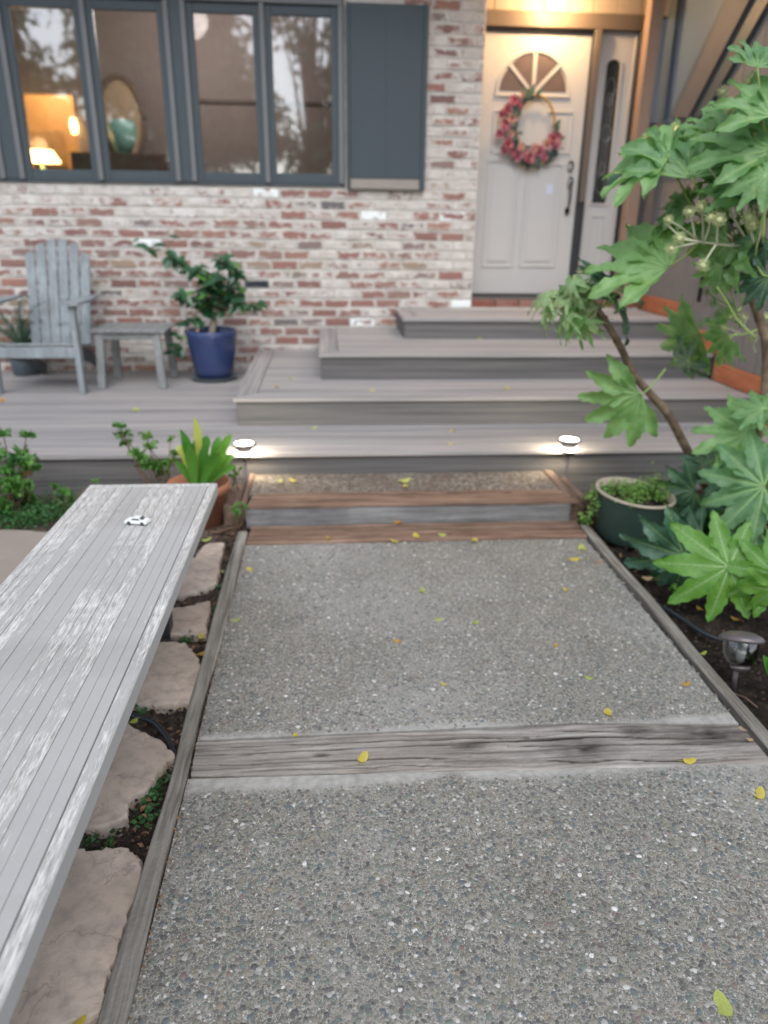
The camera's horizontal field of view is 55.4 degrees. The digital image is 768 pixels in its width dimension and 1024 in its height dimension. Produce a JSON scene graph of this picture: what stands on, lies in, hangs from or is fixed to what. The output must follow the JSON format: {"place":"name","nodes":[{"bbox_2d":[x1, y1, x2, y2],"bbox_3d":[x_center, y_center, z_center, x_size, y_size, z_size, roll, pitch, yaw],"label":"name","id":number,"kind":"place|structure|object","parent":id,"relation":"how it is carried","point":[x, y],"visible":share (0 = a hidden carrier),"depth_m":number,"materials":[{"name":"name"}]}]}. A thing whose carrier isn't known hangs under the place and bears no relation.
{"place":"outdoors","nodes":[
{"label":"outdoors","id":0,"kind":"place"},
{"bbox_2d":[24,94,78,169],"bbox_3d":[-4.399,-4.019,9.159,4.243,4.400,1.800,-1,21,-4],"label":"lit room","id":1,"kind":"object","parent":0,"point":[51,112],"depth_m":9.57,"materials":[{"name":"orange paint"}]},
{"bbox_2d":[29,130,67,166],"bbox_3d":[-4.447,-4.808,9.680,0.450,0.430,0.029,-1,21,-4],"label":"framed picture","id":2,"kind":"object","parent":1,"relation":"attached to","point":[54,141],"visible":0.58,"depth_m":9.64,"materials":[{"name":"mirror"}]},
{"bbox_2d":[0,530,224,1023],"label":"flagstone path","id":3,"kind":"structure","parent":0,"point":[68,978],"depth_m":1.78,"materials":[{"name":"stone"},{"name":"soil"}]},
{"bbox_2d":[73,1015,86,1023],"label":"fallen leaf","id":4,"kind":"object","parent":3,"relation":"on","point":[81,1020],"visible":1,"depth_m":1.42,"materials":[{"name":"yellow plant"}]},
{"bbox_2d":[0,483,217,1023],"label":"bench","id":5,"kind":"object","parent":3,"relation":"on","point":[91,585],"visible":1,"depth_m":1.78,"materials":[{"name":"grey paint"}]},
{"bbox_2d":[124,515,150,525],"bbox_3d":[-0.877,0.029,2.600,0.082,0.026,0.037,3,22,7],"label":"toy car","id":6,"kind":"object","parent":5,"relation":"on","point":[140,520],"visible":1,"depth_m":2.59,"materials":[{"name":"white plastic"}]},
{"bbox_2d":[129,717,139,722],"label":"fallen leaf","id":7,"kind":"object","parent":3,"relation":"on","point":[134,720],"visible":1,"depth_m":2.28,"materials":[{"name":"green plant"}]},
{"bbox_2d":[198,633,205,638],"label":"fallen leaf","id":8,"kind":"object","parent":3,"relation":"on","point":[201,635],"visible":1,"depth_m":2.76,"materials":[{"name":"yellow plant"}]},
{"bbox_2d":[0,494,246,865],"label":"soil bed","id":9,"kind":"object","parent":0,"point":[206,533],"visible":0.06,"depth_m":2.37,"materials":[{"name":"brown soil"}]},
{"bbox_2d":[0,427,45,519],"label":"bushy shrub","id":10,"kind":"object","parent":9,"relation":"on","point":[14,483],"visible":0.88,"depth_m":3.81,"materials":[{"name":"green plant"}]},
{"bbox_2d":[0,486,83,530],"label":"ground cover","id":11,"kind":"object","parent":9,"relation":"on","point":[49,514],"visible":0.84,"depth_m":3.86,"materials":[{"name":"green plant"}]},
{"bbox_2d":[49,478,99,510],"bbox_3d":[-1.721,-0.098,4.037,0.251,0.186,0.232,16,26,34],"label":"shrub","id":12,"kind":"object","parent":9,"relation":"on","point":[64,491],"visible":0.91,"depth_m":4.00,"materials":[{"name":"green plant"}]},
{"bbox_2d":[4,526,225,850],"bbox_3d":[-0.990,0.402,2.962,0.886,0.059,2.407,-11,24,-27],"label":"moss","id":13,"kind":"object","parent":9,"relation":"on","point":[153,793],"visible":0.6,"depth_m":1.99,"materials":[{"name":"green plant"}]},
{"bbox_2d":[112,420,178,483],"bbox_3d":[-1.242,-0.232,3.892,0.312,0.549,0.257,-15,26,-35],"label":"leggy shrub","id":14,"kind":"object","parent":9,"relation":"on","point":[145,462],"visible":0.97,"depth_m":3.82,"materials":[{"name":"green plant"}]},
{"bbox_2d":[130,713,176,763],"bbox_3d":[-0.702,0.678,2.244,0.328,0.027,0.059,20,28,40],"label":"hose","id":15,"kind":"object","parent":9,"relation":"on","point":[161,729],"visible":0.78,"depth_m":2.25,"materials":[{"name":"black rubber"}]},
{"bbox_2d":[166,474,229,528],"bbox_3d":[-0.956,-0.040,3.812,0.320,0.250,0.320,-1,21,-4],"label":"terracotta pot","id":16,"kind":"object","parent":9,"relation":"on","point":[215,518],"visible":0.24,"depth_m":3.77,"materials":[{"name":"orange ceramic"}]},
{"bbox_2d":[173,416,235,493],"bbox_3d":[-0.934,-0.271,3.693,0.346,0.426,0.271,-15,26,-34],"label":"strap leaved plant","id":17,"kind":"object","parent":16,"relation":"in","point":[200,465],"visible":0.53,"depth_m":3.70,"materials":[{"name":"green plant"}]},
{"bbox_2d":[210,525,236,533],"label":"twig","id":18,"kind":"object","parent":9,"relation":"on","point":[226,529],"visible":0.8,"depth_m":3.74,"materials":[{"name":"brown wood"}]},
{"bbox_2d":[223,484,245,525],"bbox_3d":[-0.802,-0.029,3.962,0.092,0.144,0.334,-1,21,-4],"label":"end timber","id":19,"kind":"object","parent":9,"relation":"on","point":[234,496],"visible":0.48,"depth_m":3.82,"materials":[{"name":"brown wood"}]},
{"bbox_2d":[226,466,242,494],"bbox_3d":[-0.814,-0.125,3.980,0.113,0.279,0.238,-4,22,-12],"label":"pale weed","id":20,"kind":"object","parent":9,"relation":"on","point":[236,473],"visible":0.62,"depth_m":3.93,"materials":[{"name":"green plant"}]},
{"bbox_2d":[230,501,247,531],"bbox_3d":[-0.724,0.010,3.743,0.101,0.200,0.210,-1,21,-4],"label":"step weed","id":21,"kind":"object","parent":9,"relation":"on","point":[240,518],"visible":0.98,"depth_m":3.69,"materials":[{"name":"green plant"}]},
{"bbox_2d":[246,296,600,544],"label":"ground","id":22,"kind":"structure","parent":0,"point":[380,533],"depth_m":3.69,"materials":[{"name":"brown wood"}]},
{"bbox_2d":[97,531,247,1023],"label":"edging board","id":23,"kind":"object","parent":22,"relation":"on","point":[117,1003],"visible":0.82,"depth_m":1.84,"materials":[{"name":"wood"}]},
{"bbox_2d":[232,439,255,484],"bbox_3d":[-0.781,-0.198,4.141,0.136,0.428,0.136,-1,21,-4],"label":"path light","id":24,"kind":"object","parent":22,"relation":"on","point":[244,452],"visible":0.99,"depth_m":4.05,"materials":[{"name":"white metal"}]},
{"bbox_2d":[0,0,767,428],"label":"house","id":25,"kind":"structure","parent":22,"relation":"on","point":[426,194],"depth_m":6.11,"materials":[{"name":"brick"}]},
{"bbox_2d":[0,140,6,178],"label":"window","id":26,"kind":"structure","parent":25,"relation":"in","point":[2,166],"depth_m":5.85,"materials":[{"name":"grey paint"}]},
{"bbox_2d":[0,0,181,181],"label":"window","id":27,"kind":"structure","parent":25,"relation":"in","point":[83,13],"depth_m":5.71,"materials":[{"name":"grey paint"}]},
{"bbox_2d":[9,7,337,181],"bbox_3d":[-4.601,-3.539,8.065,10.351,4.500,4.350,-1,21,-4],"label":"room","id":28,"kind":"object","parent":25,"relation":"in","point":[47,51],"visible":0.2,"depth_m":7.97,"materials":[{"name":"brown"}]},
{"bbox_2d":[30,149,60,168],"bbox_3d":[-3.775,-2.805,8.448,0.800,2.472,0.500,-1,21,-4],"label":"table lamp","id":29,"kind":"object","parent":28,"relation":"on","point":[42,157],"visible":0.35,"depth_m":7.92,"materials":[{"name":"white fabric"}]},
{"bbox_2d":[69,117,77,133],"bbox_3d":[-3.399,-4.229,8.016,0.090,0.170,0.088,-1,21,-4],"label":"wall sconce","id":30,"kind":"object","parent":28,"relation":"attached to","point":[73,124],"depth_m":7.99,"materials":[{"name":"white glass"}]},
{"bbox_2d":[70,152,169,170],"bbox_3d":[-2.814,-2.733,8.361,1.000,2.424,0.540,-1,21,-4],"label":"cabinet","id":31,"kind":"object","parent":28,"relation":"on","point":[131,161],"visible":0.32,"depth_m":7.70,"materials":[{"name":"wood"}]},
{"bbox_2d":[107,119,136,152],"bbox_3d":[-2.797,-4.010,7.839,0.300,0.330,0.300,-1,21,-4],"label":"vase","id":32,"kind":"object","parent":31,"relation":"on","point":[122,133],"visible":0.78,"depth_m":7.74,"materials":[{"name":"teal ceramic"}]},
{"bbox_2d":[102,73,146,152],"bbox_3d":[-2.880,-4.304,8.040,0.530,0.899,0.060,-1,21,-4],"label":"oval mirror","id":33,"kind":"object","parent":28,"relation":"attached to","point":[122,97],"visible":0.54,"depth_m":7.99,"materials":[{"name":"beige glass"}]},
{"bbox_2d":[199,99,331,105],"bbox_3d":[-0.933,-4.545,8.140,2.870,0.035,0.028,-1,21,-4],"label":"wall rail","id":34,"kind":"object","parent":28,"relation":"attached to","point":[254,102],"depth_m":8.10,"materials":[{"name":"wood"}]},
{"bbox_2d":[179,0,343,183],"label":"window","id":35,"kind":"structure","parent":25,"relation":"in","point":[261,11],"depth_m":5.78,"materials":[{"name":"grey paint"}]},
{"bbox_2d":[472,31,591,293],"bbox_3d":[1.223,-2.983,6.391,0.994,2.067,0.128,-1,21,-4],"label":"entry door","id":36,"kind":"structure","parent":25,"relation":"in","point":[524,224],"depth_m":6.41,"materials":[{"name":"white paint"}]},
{"bbox_2d":[495,84,565,169],"bbox_3d":[1.256,-3.272,6.228,0.626,0.666,0.083,-1,21,-4],"label":"wreath","id":37,"kind":"object","parent":36,"relation":"hanging from","point":[522,153],"visible":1,"depth_m":6.25,"materials":[{"name":"pink plant"}]},
{"bbox_2d":[548,0,563,7],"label":"porch lamp","id":38,"kind":"object","parent":25,"relation":"attached to","point":[555,3],"visible":1,"depth_m":5.80,"materials":[{"name":"white glass"}]},
{"bbox_2d":[696,277,703,301],"bbox_3d":[2.331,-2.341,6.050,0.043,1.022,1.532,-1,21,-4],"label":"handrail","id":39,"kind":"object","parent":25,"relation":"attached to","point":[699,295],"visible":0.11,"depth_m":5.51,"materials":[{"name":"black metal"}]},
{"bbox_2d":[0,370,767,496],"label":"deck","id":40,"kind":"structure","parent":22,"relation":"on","point":[74,444],"depth_m":4.51,"materials":[{"name":"grey wood"}]},
{"bbox_2d":[0,239,106,394],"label":"adirondack chair","id":41,"kind":"object","parent":40,"relation":"on","point":[75,330],"visible":0.98,"depth_m":5.95,"materials":[{"name":"grey paint"}]},
{"bbox_2d":[0,295,109,376],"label":"asparagus fern","id":42,"kind":"object","parent":40,"relation":"on","point":[21,369],"visible":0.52,"depth_m":6.18,"materials":[{"name":"leaf"}]},
{"bbox_2d":[88,322,178,388],"bbox_3d":[-2.013,-1.280,5.965,0.576,0.455,0.522,-1,21,-4],"label":"side table","id":43,"kind":"object","parent":40,"relation":"on","point":[115,332],"visible":0.98,"depth_m":5.77,"materials":[{"name":"grey paint"}]},
{"bbox_2d":[190,372,237,382],"bbox_3d":[-1.436,-1.143,6.199,0.400,0.032,0.400,-1,21,-4],"label":"plant saucer","id":44,"kind":"object","parent":40,"relation":"on","point":[194,377],"visible":0.57,"depth_m":6.09,"materials":[{"name":"plastic"}]},
{"bbox_2d":[185,326,236,378],"bbox_3d":[-1.434,-1.333,6.124,0.422,0.385,0.422,-1,21,-4],"label":"blue pot","id":45,"kind":"object","parent":44,"relation":"on","point":[212,355],"visible":0.97,"depth_m":5.99,"materials":[{"name":"ceramic"}]},
{"bbox_2d":[132,234,267,358],"bbox_3d":[-1.466,-1.716,5.900,1.082,0.970,0.464,-1,21,-4],"label":"camellia","id":46,"kind":"object","parent":45,"relation":"in","point":[213,287],"visible":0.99,"depth_m":5.84,"materials":[{"name":"green plant"}]},
{"bbox_2d":[233,349,748,425],"bbox_3d":[0.679,-1.035,5.781,3.459,0.188,1.987,-1,21,-4],"label":"deck step","id":47,"kind":"object","parent":40,"relation":"on","point":[306,395],"visible":0.57,"depth_m":4.92,"materials":[{"name":"grey wood"}]},
{"bbox_2d":[319,328,713,379],"bbox_3d":[0.932,-1.319,5.995,2.912,0.188,1.422,-1,21,-4],"label":"deck step","id":48,"kind":"object","parent":47,"relation":"on","point":[365,353],"visible":0.65,"depth_m":5.38,"materials":[{"name":"grey wood"}]},
{"bbox_2d":[395,309,670,338],"bbox_3d":[1.242,-1.621,6.292,2.239,0.164,0.696,-1,21,-4],"label":"deck step","id":49,"kind":"object","parent":48,"relation":"on","point":[464,323],"visible":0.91,"depth_m":5.99,"materials":[{"name":"grey wood"}]},
{"bbox_2d":[241,470,579,528],"bbox_3d":[0.133,-0.067,4.066,1.784,0.160,0.560,-1,21,-4],"label":"timber step","id":50,"kind":"object","parent":22,"relation":"on","point":[380,498],"visible":0.96,"depth_m":3.87,"materials":[{"name":"wood"}]},
{"bbox_2d":[399,478,413,482],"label":"fallen leaf","id":51,"kind":"object","parent":50,"relation":"on","point":[406,480],"visible":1,"depth_m":4.12,"materials":[{"name":"yellow plant"}]},
{"bbox_2d":[191,725,767,778],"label":"cross timber","id":52,"kind":"object","parent":22,"relation":"on","point":[583,747],"visible":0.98,"depth_m":2.16,"materials":[{"name":"wood"}]},
{"bbox_2d":[356,751,367,764],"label":"fallen leaf","id":53,"kind":"object","parent":52,"relation":"on","point":[363,757],"visible":1,"depth_m":2.12,"materials":[{"name":"yellow plant"}]},
{"bbox_2d":[683,758,695,763],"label":"fallen leaf","id":54,"kind":"object","parent":52,"relation":"on","point":[689,760],"visible":1,"depth_m":2.12,"materials":[{"name":"yellow plant"}]},
{"bbox_2d":[580,525,767,756],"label":"edging board","id":55,"kind":"object","parent":22,"relation":"on","point":[744,717],"visible":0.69,"depth_m":2.72,"materials":[{"name":"wood"}]},
{"bbox_2d":[128,764,767,1023],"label":"walk","id":56,"kind":"structure","parent":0,"point":[270,786],"depth_m":1.70,"materials":[{"name":"grey concrete"}]},
{"bbox_2d":[136,539,767,1023],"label":"pebbles","id":57,"kind":"object","parent":56,"relation":"on","point":[390,925],"visible":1,"depth_m":1.83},
{"bbox_2d":[713,989,732,1023],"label":"fallen leaf","id":58,"kind":"object","parent":57,"relation":"on","point":[722,1004],"visible":1,"depth_m":1.47,"materials":[{"name":"yellow plant"}]},
{"bbox_2d":[754,786,764,801],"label":"fallen leaf","id":59,"kind":"object","parent":57,"relation":"on","point":[760,792],"visible":1,"depth_m":2.02,"materials":[{"name":"yellow plant"}]},
{"bbox_2d":[197,539,738,741],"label":"walk","id":60,"kind":"structure","parent":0,"point":[710,718],"depth_m":2.69,"materials":[{"name":"grey concrete"}]},
{"bbox_2d":[568,557,581,560],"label":"fallen leaf","id":61,"kind":"object","parent":60,"relation":"on","point":[575,559],"visible":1,"depth_m":3.42,"materials":[{"name":"yellow plant"}]},
{"bbox_2d":[578,544,585,549],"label":"fallen leaf","id":62,"kind":"object","parent":60,"relation":"on","point":[581,546],"visible":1,"depth_m":3.55,"materials":[{"name":"yellow plant"}]},
{"bbox_2d":[604,708,612,714],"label":"fallen leaf","id":63,"kind":"object","parent":60,"relation":"on","point":[607,711],"visible":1,"depth_m":2.35,"materials":[{"name":"yellow plant"}]},
{"bbox_2d":[578,489,767,729],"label":"soil bed","id":64,"kind":"object","parent":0,"point":[698,619],"visible":0.11,"depth_m":2.95,"materials":[{"name":"brown soil"}]},
{"bbox_2d":[82,494,767,864],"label":"soil crumbs","id":65,"kind":"object","parent":64,"relation":"on","point":[138,806],"visible":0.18,"depth_m":2.49,"materials":[{"name":"brown soil"}]},
{"bbox_2d":[92,511,764,1018],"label":"leaf litter","id":66,"kind":"object","parent":64,"relation":"on","point":[192,761],"visible":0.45,"depth_m":2.00,"materials":[{"name":"brown plant"}]},
{"bbox_2d":[557,435,580,476],"bbox_3d":[1.063,-0.231,4.278,0.136,0.432,0.136,-1,21,-4],"label":"path light","id":67,"kind":"object","parent":64,"relation":"on","point":[567,447],"visible":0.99,"depth_m":4.19,"materials":[{"name":"white metal"}]},
{"bbox_2d":[559,477,584,522],"bbox_3d":[1.052,-0.063,4.139,0.055,0.181,0.319,-1,21,-4],"label":"end timber","id":68,"kind":"object","parent":64,"relation":"on","point":[573,488],"visible":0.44,"depth_m":4.02,"materials":[{"name":"wood"}]},
{"bbox_2d":[595,477,675,549],"bbox_3d":[1.268,0.015,3.740,0.396,0.298,0.397,-1,21,-4],"label":"green pot","id":69,"kind":"object","parent":64,"relation":"on","point":[614,520],"visible":0.66,"depth_m":3.63,"materials":[{"name":"ceramic"}]},
{"bbox_2d":[576,461,674,525],"bbox_3d":[1.248,-0.084,3.703,0.411,0.291,0.455,16,26,34],"label":"creeping weed","id":70,"kind":"object","parent":69,"relation":"in","point":[636,489],"visible":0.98,"depth_m":3.69,"materials":[{"name":"green plant"}]},
{"bbox_2d":[527,39,767,621],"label":"fatsia","id":71,"kind":"object","parent":64,"relation":"on","point":[724,161],"visible":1,"depth_m":3.17,"materials":[{"name":"green plant"}]},
{"bbox_2d":[642,576,656,579],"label":"fallen leaf","id":72,"kind":"object","parent":64,"relation":"on","point":[646,578],"visible":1,"depth_m":3.31,"materials":[{"name":"brown plant"}]},
{"bbox_2d":[669,583,680,604],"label":"strap seedling","id":73,"kind":"object","parent":64,"relation":"on","point":[674,585],"visible":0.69,"depth_m":3.17,"materials":[{"name":"green plant"}]},
{"bbox_2d":[659,604,722,642],"bbox_3d":[1.221,0.446,2.923,0.068,0.028,0.454,-16,27,-36],"label":"hose","id":74,"kind":"object","parent":64,"relation":"on","point":[690,624],"visible":0.58,"depth_m":2.90,"materials":[{"name":"black rubber"}]},
{"bbox_2d":[718,631,765,692],"bbox_3d":[1.211,0.511,2.509,0.147,0.246,0.139,-1,21,-4],"label":"solar light","id":75,"kind":"object","parent":64,"relation":"on","point":[741,651],"visible":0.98,"depth_m":2.44,"materials":[{"name":"grey metal"}]},
{"bbox_2d":[734,693,757,707],"bbox_3d":[1.220,0.632,2.474,0.008,0.020,0.093,-14,26,-33],"label":"twig","id":76,"kind":"object","parent":64,"relation":"on","point":[747,699],"visible":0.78,"depth_m":2.46,"materials":[{"name":"wood"}]},
{"bbox_2d":[763,655,767,674],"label":"strap seedling","id":77,"kind":"object","parent":64,"relation":"on","point":[765,659],"visible":1,"depth_m":2.32,"materials":[{"name":"green plant"}]}
]}

